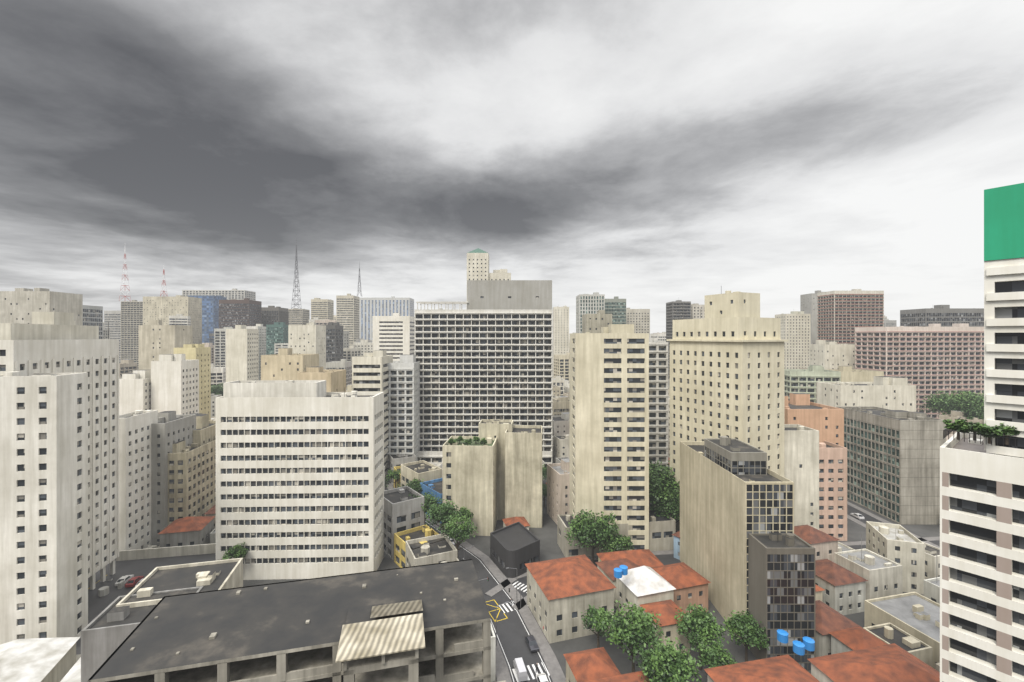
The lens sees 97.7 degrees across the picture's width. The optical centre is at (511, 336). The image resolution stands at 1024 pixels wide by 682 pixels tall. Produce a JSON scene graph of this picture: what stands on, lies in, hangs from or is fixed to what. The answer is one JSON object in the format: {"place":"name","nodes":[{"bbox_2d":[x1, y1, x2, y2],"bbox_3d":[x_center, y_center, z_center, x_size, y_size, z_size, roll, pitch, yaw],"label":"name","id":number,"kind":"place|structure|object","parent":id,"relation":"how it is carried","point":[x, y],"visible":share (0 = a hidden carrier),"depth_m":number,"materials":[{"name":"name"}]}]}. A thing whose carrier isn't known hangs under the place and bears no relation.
{"place":"outdoors","nodes":[
{"label":"outdoors","id":0,"kind":"place"},
{"bbox_2d":[88,543,215,588],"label":"parking deck walls","id":1,"kind":"structure","parent":0,"point":[148,553],"depth_m":123.65,"materials":[{"name":"grey concrete"}]},
{"bbox_2d":[139,318,192,369],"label":"beige tower","id":2,"kind":"structure","parent":0,"point":[157,338],"depth_m":285.00,"materials":[{"name":"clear concrete"}]},
{"bbox_2d":[182,289,255,300],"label":"high-rise building","id":3,"kind":"structure","parent":0,"point":[236,294],"depth_m":700.00,"materials":[{"name":"grey concrete"}]},
{"bbox_2d":[219,298,261,328],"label":"high-rise building","id":4,"kind":"structure","parent":0,"point":[245,311],"depth_m":560.05,"materials":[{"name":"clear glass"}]},
{"bbox_2d":[385,481,565,681],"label":"road","id":5,"kind":"structure","parent":0,"point":[512,633],"depth_m":97.68,"materials":[{"name":"grey asphalt"}]},
{"bbox_2d":[425,499,461,532],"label":"tree","id":6,"kind":"object","parent":5,"relation":"on","point":[443,512],"visible":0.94,"depth_m":126.09,"materials":[{"name":"green plant"}]},
{"bbox_2d":[437,513,477,557],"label":"tree","id":7,"kind":"object","parent":5,"relation":"on","point":[457,531],"visible":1,"depth_m":118.71,"materials":[{"name":"green plant"}]},
{"bbox_2d":[0,0,1023,339],"label":"sky","id":8,"kind":"structure","parent":0,"point":[649,154],"materials":[{"name":"grey"}]},
{"bbox_2d":[576,292,604,332],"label":"office building","id":9,"kind":"structure","parent":0,"point":[594,303],"depth_m":420.00,"materials":[{"name":"grey concrete"}]},
{"bbox_2d":[243,340,939,681],"bbox_3d":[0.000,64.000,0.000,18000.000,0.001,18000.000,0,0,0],"label":"ground","id":10,"kind":"structure","parent":0,"point":[546,535],"depth_m":106.00,"materials":[{"name":"grey concrete"}]},
{"bbox_2d":[0,637,79,681],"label":"building","id":11,"kind":"structure","parent":10,"relation":"on","point":[39,660],"depth_m":74.70,"materials":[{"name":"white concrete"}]},
{"bbox_2d":[0,288,82,324],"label":"building","id":12,"kind":"structure","parent":10,"relation":"on","point":[19,305],"depth_m":260.00,"materials":[{"name":"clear concrete"}]},
{"bbox_2d":[0,371,87,644],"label":"apartment block","id":13,"kind":"structure","parent":10,"relation":"on","point":[43,505],"depth_m":84.80,"materials":[{"name":"white concrete"}]},
{"bbox_2d":[0,322,118,577],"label":"apartment building","id":14,"kind":"structure","parent":10,"relation":"on","point":[97,360],"depth_m":108.47,"materials":[{"name":"white concrete"}]},
{"bbox_2d":[0,312,98,339],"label":"rooftop structure","id":15,"kind":"object","parent":14,"relation":"on","point":[53,326],"visible":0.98,"depth_m":100.31,"materials":[{"name":"beige concrete"}]},
{"bbox_2d":[121,300,142,369],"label":"high-rise building","id":16,"kind":"structure","parent":10,"relation":"on","point":[131,316],"depth_m":600.25,"materials":[{"name":"grey concrete"}]},
{"bbox_2d":[119,370,150,414],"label":"apartment building","id":17,"kind":"structure","parent":10,"relation":"on","point":[134,390],"depth_m":200.47,"materials":[{"name":"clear concrete"}]},
{"bbox_2d":[115,410,157,559],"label":"building","id":18,"kind":"structure","parent":10,"relation":"on","point":[134,480],"depth_m":129.66,"materials":[{"name":"grey concrete"}]},
{"bbox_2d":[81,586,202,681],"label":"building","id":19,"kind":"structure","parent":10,"relation":"on","point":[108,630],"depth_m":65.61,"materials":[{"name":"grey concrete"}]},
{"bbox_2d":[76,553,215,661],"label":"street","id":20,"kind":"structure","parent":10,"relation":"on","point":[102,596],"depth_m":114.13,"materials":[{"name":"grey asphalt"}]},
{"bbox_2d":[143,295,201,343],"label":"beige building","id":21,"kind":"structure","parent":10,"relation":"on","point":[163,309],"depth_m":560.00,"materials":[{"name":"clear concrete"}]},
{"bbox_2d":[151,411,195,545],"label":"grey block","id":22,"kind":"structure","parent":10,"relation":"on","point":[169,429],"depth_m":136.58,"materials":[{"name":"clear concrete"}]},
{"bbox_2d":[151,354,198,414],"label":"apartment building","id":23,"kind":"structure","parent":10,"relation":"on","point":[174,382],"depth_m":205.51,"materials":[{"name":"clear concrete"}]},
{"bbox_2d":[116,558,242,607],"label":"building","id":24,"kind":"structure","parent":10,"relation":"on","point":[217,575],"depth_m":78.34,"materials":[{"name":"beige concrete"}]},
{"bbox_2d":[168,437,215,524],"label":"beige block","id":25,"kind":"structure","parent":10,"relation":"on","point":[192,480],"depth_m":141.85,"materials":[{"name":"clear concrete"}]},
{"bbox_2d":[174,344,210,420],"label":"yellow block","id":26,"kind":"structure","parent":10,"relation":"on","point":[201,353],"depth_m":242.37,"materials":[{"name":"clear concrete"}]},
{"bbox_2d":[191,413,215,445],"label":"beige block","id":27,"kind":"structure","parent":10,"relation":"on","point":[204,432],"depth_m":157.87,"materials":[{"name":"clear concrete"}]},
{"bbox_2d":[188,295,226,342],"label":"office building","id":28,"kind":"structure","parent":10,"relation":"on","point":[210,313],"depth_m":650.10,"materials":[{"name":"blue glass"}]},
{"bbox_2d":[226,325,258,381],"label":"white slab","id":29,"kind":"structure","parent":10,"relation":"on","point":[242,352],"depth_m":300.00,"materials":[{"name":"clear concrete"}]},
{"bbox_2d":[266,322,287,354],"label":"teal glass block","id":30,"kind":"structure","parent":10,"relation":"on","point":[276,332],"depth_m":520.10,"materials":[{"name":"teal glass"}]},
{"bbox_2d":[88,559,490,681],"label":"building","id":31,"kind":"structure","parent":10,"relation":"on","point":[427,623],"depth_m":46.50,"materials":[{"name":"black concrete"}]},
{"bbox_2d":[261,348,318,379],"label":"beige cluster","id":32,"kind":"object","parent":10,"relation":"on","point":[284,364],"visible":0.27,"depth_m":215.00,"materials":[{"name":"clear concrete"}]},
{"bbox_2d":[216,387,383,579],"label":"office slab","id":33,"kind":"structure","parent":10,"relation":"on","point":[299,487],"depth_m":118.16,"materials":[{"name":"white concrete"}]},
{"bbox_2d":[223,380,325,397],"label":"rooftop structure","id":34,"kind":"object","parent":33,"relation":"on","point":[273,388],"depth_m":120.36,"materials":[{"name":"white concrete"}]},
{"bbox_2d":[288,322,325,369],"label":"building","id":35,"kind":"structure","parent":10,"relation":"on","point":[309,338],"depth_m":330.00,"materials":[{"name":"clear concrete"}]},
{"bbox_2d":[297,365,345,391],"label":"beige cluster","id":36,"kind":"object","parent":10,"relation":"on","point":[335,380],"visible":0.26,"depth_m":177.54,"materials":[{"name":"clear concrete"}]},
{"bbox_2d":[311,298,333,319],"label":"beige building","id":37,"kind":"structure","parent":10,"relation":"on","point":[322,309],"depth_m":750.24,"materials":[{"name":"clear concrete"}]},
{"bbox_2d":[323,322,342,361],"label":"dark block","id":38,"kind":"structure","parent":10,"relation":"on","point":[334,341],"depth_m":420.10,"materials":[{"name":"grey glass"}]},
{"bbox_2d":[336,294,359,344],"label":"beige building","id":39,"kind":"structure","parent":10,"relation":"on","point":[347,312],"depth_m":640.25,"materials":[{"name":"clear concrete"}]},
{"bbox_2d":[352,350,392,481],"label":"building","id":40,"kind":"structure","parent":10,"relation":"on","point":[369,371],"depth_m":190.50,"materials":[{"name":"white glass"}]},
{"bbox_2d":[360,296,413,339],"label":"high-rise building","id":41,"kind":"structure","parent":10,"relation":"on","point":[370,308],"depth_m":760.00,"materials":[{"name":"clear concrete"}]},
{"bbox_2d":[372,313,413,360],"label":"high-rise building","id":42,"kind":"structure","parent":10,"relation":"on","point":[393,335],"depth_m":360.00,"materials":[{"name":"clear concrete"}]},
{"bbox_2d":[387,355,419,476],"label":"building","id":43,"kind":"structure","parent":10,"relation":"on","point":[403,400],"depth_m":200.60,"materials":[{"name":"clear concrete"}]},
{"bbox_2d":[384,486,423,559],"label":"building","id":44,"kind":"structure","parent":10,"relation":"on","point":[403,511],"depth_m":131.49,"materials":[{"name":"grey concrete"}]},
{"bbox_2d":[394,525,444,567],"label":"building","id":45,"kind":"structure","parent":10,"relation":"on","point":[401,538],"depth_m":126.74,"materials":[{"name":"yellow concrete"}]},
{"bbox_2d":[401,460,441,493],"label":"building","id":46,"kind":"structure","parent":10,"relation":"on","point":[423,469],"depth_m":173.45,"materials":[{"name":"beige concrete"}]},
{"bbox_2d":[405,534,456,566],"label":"building","id":47,"kind":"structure","parent":10,"relation":"on","point":[427,552],"depth_m":116.47,"materials":[{"name":"beige concrete"}]},
{"bbox_2d":[211,341,665,395],"bbox_3d":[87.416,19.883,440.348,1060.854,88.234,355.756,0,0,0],"label":"city block","id":48,"kind":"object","parent":10,"relation":"on","point":[559,379],"visible":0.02,"depth_m":383.76,"materials":[{"name":"beige concrete"}]},
{"bbox_2d":[442,436,496,535],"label":"cream block","id":49,"kind":"structure","parent":10,"relation":"on","point":[469,476],"depth_m":144.01,"materials":[{"name":"beige concrete"}]},
{"bbox_2d":[467,248,488,279],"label":"high-rise building","id":50,"kind":"structure","parent":10,"relation":"on","point":[477,263],"depth_m":330.00,"materials":[{"name":"beige concrete"}]},
{"bbox_2d":[414,308,551,450],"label":"building","id":51,"kind":"structure","parent":10,"relation":"on","point":[477,366],"depth_m":213.30,"materials":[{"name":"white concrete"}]},
{"bbox_2d":[467,280,551,308],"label":"rooftop structure","id":52,"kind":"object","parent":51,"relation":"on","point":[509,294],"depth_m":213.50,"materials":[{"name":"grey concrete"}]},
{"bbox_2d":[479,419,513,519],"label":"high-rise building","id":53,"kind":"structure","parent":10,"relation":"on","point":[493,429],"depth_m":155.90,"materials":[{"name":"beige concrete"}]},
{"bbox_2d":[103,314,896,379],"bbox_3d":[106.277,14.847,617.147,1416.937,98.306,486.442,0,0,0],"label":"city block","id":54,"kind":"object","parent":10,"relation":"on","point":[359,347],"visible":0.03,"depth_m":489.73,"materials":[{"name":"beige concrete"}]},
{"bbox_2d":[211,368,807,435],"bbox_3d":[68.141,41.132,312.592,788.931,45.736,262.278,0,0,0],"label":"city block","id":55,"kind":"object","parent":10,"relation":"on","point":[560,415],"visible":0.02,"depth_m":269.40,"materials":[{"name":"beige concrete"}]},
{"bbox_2d":[490,522,539,577],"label":"black bar","id":56,"kind":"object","parent":10,"relation":"on","point":[515,545],"visible":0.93,"depth_m":123.56,"materials":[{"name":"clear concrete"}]},
{"bbox_2d":[505,425,541,527],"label":"cream block","id":57,"kind":"structure","parent":10,"relation":"on","point":[523,470],"depth_m":150.03,"materials":[{"name":"beige concrete"}]},
{"bbox_2d":[158,379,939,681],"bbox_3d":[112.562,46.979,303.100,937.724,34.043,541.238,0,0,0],"label":"city block","id":58,"kind":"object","parent":10,"relation":"on","point":[849,580],"visible":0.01,"depth_m":103.25,"materials":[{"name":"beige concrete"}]},
{"bbox_2d":[553,306,568,375],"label":"building","id":59,"kind":"structure","parent":10,"relation":"on","point":[560,330],"depth_m":520.00,"materials":[{"name":"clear concrete"}]},
{"bbox_2d":[525,554,615,643],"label":"house","id":60,"kind":"structure","parent":10,"relation":"on","point":[563,593],"depth_m":96.86,"materials":[{"name":"beige concrete"}]},
{"bbox_2d":[582,310,611,332],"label":"building","id":61,"kind":"structure","parent":10,"relation":"on","point":[593,323],"depth_m":260.00,"materials":[{"name":"beige concrete"}]},
{"bbox_2d":[581,605,612,647],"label":"tree","id":62,"kind":"object","parent":10,"relation":"on","point":[596,618],"visible":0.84,"depth_m":89.14,"materials":[{"name":"green plant"}]},
{"bbox_2d":[569,324,648,549],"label":"beige slab","id":63,"kind":"structure","parent":10,"relation":"on","point":[608,419],"depth_m":132.00,"materials":[{"name":"clear concrete"}]},
{"bbox_2d":[557,509,675,556],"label":"building","id":64,"kind":"structure","parent":10,"relation":"on","point":[662,529],"depth_m":133.42,"materials":[{"name":"clear concrete"}]},
{"bbox_2d":[595,558,639,605],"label":"house","id":65,"kind":"structure","parent":10,"relation":"on","point":[606,568],"depth_m":110.16,"materials":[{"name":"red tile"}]},
{"bbox_2d":[596,549,663,567],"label":"roof","id":66,"kind":"structure","parent":10,"relation":"on","point":[644,557],"depth_m":114.69,"materials":[{"name":"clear tile"}]},
{"bbox_2d":[599,600,663,671],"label":"tree","id":67,"kind":"object","parent":10,"relation":"on","point":[637,628],"visible":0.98,"depth_m":82.84,"materials":[{"name":"green plant"}]},
{"bbox_2d":[626,308,649,337],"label":"apartment building","id":68,"kind":"structure","parent":10,"relation":"on","point":[639,319],"depth_m":480.00,"materials":[{"name":"beige concrete"}]},
{"bbox_2d":[616,566,675,619],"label":"house","id":69,"kind":"structure","parent":10,"relation":"on","point":[637,586],"depth_m":98.83,"materials":[{"name":"white metal"}]},
{"bbox_2d":[649,338,667,471],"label":"high-rise building","id":70,"kind":"structure","parent":10,"relation":"on","point":[658,400],"depth_m":175.00,"materials":[{"name":"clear concrete"}]},
{"bbox_2d":[649,460,679,511],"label":"tree","id":71,"kind":"object","parent":10,"relation":"on","point":[659,480],"visible":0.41,"depth_m":144.02,"materials":[{"name":"green plant"}]},
{"bbox_2d":[649,487,679,522],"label":"tree","id":72,"kind":"object","parent":10,"relation":"on","point":[669,507],"visible":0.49,"depth_m":138.81,"materials":[{"name":"green plant"}]},
{"bbox_2d":[629,633,701,681],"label":"tree","id":73,"kind":"object","parent":10,"relation":"on","point":[658,664],"visible":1,"depth_m":75.11,"materials":[{"name":"green plant"}]},
{"bbox_2d":[666,300,690,378],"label":"building","id":74,"kind":"structure","parent":10,"relation":"on","point":[678,310],"depth_m":421.00,"materials":[{"name":"grey concrete"}]},
{"bbox_2d":[652,562,710,613],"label":"house","id":75,"kind":"structure","parent":10,"relation":"on","point":[689,584],"depth_m":103.45,"materials":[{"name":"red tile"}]},
{"bbox_2d":[674,603,728,669],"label":"tree","id":76,"kind":"object","parent":10,"relation":"on","point":[700,623],"visible":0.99,"depth_m":84.51,"materials":[{"name":"green plant"}]},
{"bbox_2d":[485,537,939,609],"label":"road side","id":77,"kind":"structure","parent":10,"relation":"on","point":[664,557],"depth_m":119.00,"materials":[{"name":"concrete"}]},
{"bbox_2d":[564,509,619,563],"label":"tree","id":78,"kind":"object","parent":77,"relation":"on","point":[585,528],"visible":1,"depth_m":123.66,"materials":[{"name":"green plant"}]},
{"bbox_2d":[697,642,736,667],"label":"tree","id":79,"kind":"object","parent":10,"relation":"on","point":[714,656],"visible":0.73,"depth_m":79.44,"materials":[{"name":"green plant"}]},
{"bbox_2d":[670,336,783,530],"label":"high-rise building","id":80,"kind":"structure","parent":10,"relation":"on","point":[729,389],"depth_m":131.64,"materials":[{"name":"beige concrete"}]},
{"bbox_2d":[673,309,780,339],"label":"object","id":81,"kind":"object","parent":80,"relation":"on","point":[740,328],"visible":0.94,"depth_m":131.97,"materials":[{"name":"beige concrete"}]},
{"bbox_2d":[705,291,759,317],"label":"building upper section","id":82,"kind":"object","parent":81,"relation":"on","point":[726,304],"visible":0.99,"depth_m":130.33,"materials":[{"name":"beige concrete"}]},
{"bbox_2d":[680,441,793,642],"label":"office building","id":83,"kind":"structure","parent":10,"relation":"on","point":[723,512],"depth_m":101.04,"materials":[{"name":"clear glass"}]},
{"bbox_2d":[704,436,766,474],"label":"rooftop penthouse","id":84,"kind":"object","parent":83,"relation":"on","point":[734,456],"visible":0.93,"depth_m":102.18,"materials":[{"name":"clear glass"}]},
{"bbox_2d":[722,610,770,661],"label":"tree","id":85,"kind":"object","parent":10,"relation":"on","point":[742,627],"visible":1,"depth_m":86.64,"materials":[{"name":"green plant"}]},
{"bbox_2d":[704,654,819,681],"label":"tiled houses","id":86,"kind":"structure","parent":10,"relation":"on","point":[785,668],"depth_m":74.05,"materials":[{"name":"orange tile"}]},
{"bbox_2d":[547,399,983,523],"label":"city block","id":87,"kind":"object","parent":10,"relation":"on","point":[558,487],"visible":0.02,"depth_m":156.69,"materials":[{"name":"beige concrete"}]},
{"bbox_2d":[931,390,983,418],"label":"tree","id":88,"kind":"object","parent":87,"relation":"on","point":[958,402],"visible":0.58,"depth_m":233.15,"materials":[{"name":"green plant"}]},
{"bbox_2d":[748,532,814,670],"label":"office building","id":89,"kind":"structure","parent":10,"relation":"on","point":[781,580],"depth_m":85.56,"materials":[{"name":"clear glass"}]},
{"bbox_2d":[775,311,810,368],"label":"cream tower","id":90,"kind":"structure","parent":10,"relation":"on","point":[796,329],"depth_m":430.00,"materials":[{"name":"beige concrete"}]},
{"bbox_2d":[784,424,818,529],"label":"white block","id":91,"kind":"structure","parent":10,"relation":"on","point":[801,457],"depth_m":135.00,"materials":[{"name":"clear concrete"}]},
{"bbox_2d":[800,290,820,343],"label":"grey slab","id":92,"kind":"structure","parent":10,"relation":"on","point":[808,303],"depth_m":460.24,"materials":[{"name":"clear concrete"}]},
{"bbox_2d":[784,365,840,402],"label":"building","id":93,"kind":"structure","parent":10,"relation":"on","point":[800,380],"depth_m":231.19,"materials":[{"name":"clear concrete"}]},
{"bbox_2d":[784,393,843,446],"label":"salmon block","id":94,"kind":"structure","parent":10,"relation":"on","point":[826,422],"depth_m":150.00,"materials":[{"name":"orange concrete"}]},
{"bbox_2d":[809,340,854,368],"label":"white block","id":95,"kind":"structure","parent":10,"relation":"on","point":[825,354],"depth_m":300.00,"materials":[{"name":"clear concrete"}]},
{"bbox_2d":[819,441,846,540],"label":"pink block","id":96,"kind":"structure","parent":10,"relation":"on","point":[833,489],"depth_m":140.00,"materials":[{"name":"clear concrete"}]},
{"bbox_2d":[817,289,883,343],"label":"building","id":97,"kind":"structure","parent":10,"relation":"on","point":[841,315],"depth_m":401.00,"materials":[{"name":"concrete"}]},
{"bbox_2d":[825,366,883,381],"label":"beige slab","id":98,"kind":"object","parent":10,"relation":"on","point":[849,374],"visible":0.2,"depth_m":250.00,"materials":[{"name":"clear concrete"}]},
{"bbox_2d":[816,376,915,411],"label":"building","id":99,"kind":"structure","parent":10,"relation":"on","point":[892,393],"depth_m":200.00,"materials":[{"name":"white concrete"}]},
{"bbox_2d":[807,643,939,681],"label":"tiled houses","id":100,"kind":"structure","parent":10,"relation":"on","point":[893,662],"depth_m":73.19,"materials":[{"name":"orange tile"}]},
{"bbox_2d":[865,577,939,671],"bbox_3d":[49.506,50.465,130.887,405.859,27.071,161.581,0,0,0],"label":"building","id":101,"kind":"structure","parent":10,"relation":"on","point":[916,615],"depth_m":94.85,"materials":[{"name":"grey concrete"}]},
{"bbox_2d":[855,323,983,418],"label":"pink apartment building","id":102,"kind":"structure","parent":10,"relation":"on","point":[931,358],"depth_m":270.53,"materials":[{"name":"clear concrete"}]},
{"bbox_2d":[940,432,1023,681],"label":"tower","id":103,"kind":"structure","parent":10,"relation":"on","point":[981,565],"depth_m":52.69,"materials":[{"name":"white concrete"}]},
{"bbox_2d":[984,258,1023,457],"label":"tower","id":104,"kind":"structure","parent":103,"relation":"on","point":[1004,341],"depth_m":52.36,"materials":[{"name":"white concrete"}]},
{"bbox_2d":[984,183,1023,260],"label":"billboard","id":105,"kind":"object","parent":104,"relation":"on","point":[1003,222],"visible":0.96,"depth_m":52.08,"materials":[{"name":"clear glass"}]},
{"bbox_2d":[605,296,625,323],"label":"green glass tower","id":106,"kind":"structure","parent":0,"point":[615,307],"depth_m":450.10,"materials":[{"name":"teal glass"}]},
{"bbox_2d":[614,565,814,654],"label":"water tanks","id":107,"kind":"object","parent":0,"point":[800,647],"visible":1,"depth_m":79.41,"materials":[{"name":"blue plastic"}]},
{"bbox_2d":[836,406,945,524],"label":"glass building","id":108,"kind":"structure","parent":0,"point":[893,465],"depth_m":155.48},
{"bbox_2d":[847,501,939,547],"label":"road","id":109,"kind":"structure","parent":0,"point":[867,515],"depth_m":157.20,"materials":[{"name":"grey asphalt"}]},
{"bbox_2d":[866,521,924,594],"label":"building","id":110,"kind":"structure","parent":0,"point":[901,545],"depth_m":112.64,"materials":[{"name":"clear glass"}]},
{"bbox_2d":[900,305,983,326],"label":"building","id":111,"kind":"structure","parent":0,"point":[945,315],"depth_m":330.10,"materials":[{"name":"grey concrete"}]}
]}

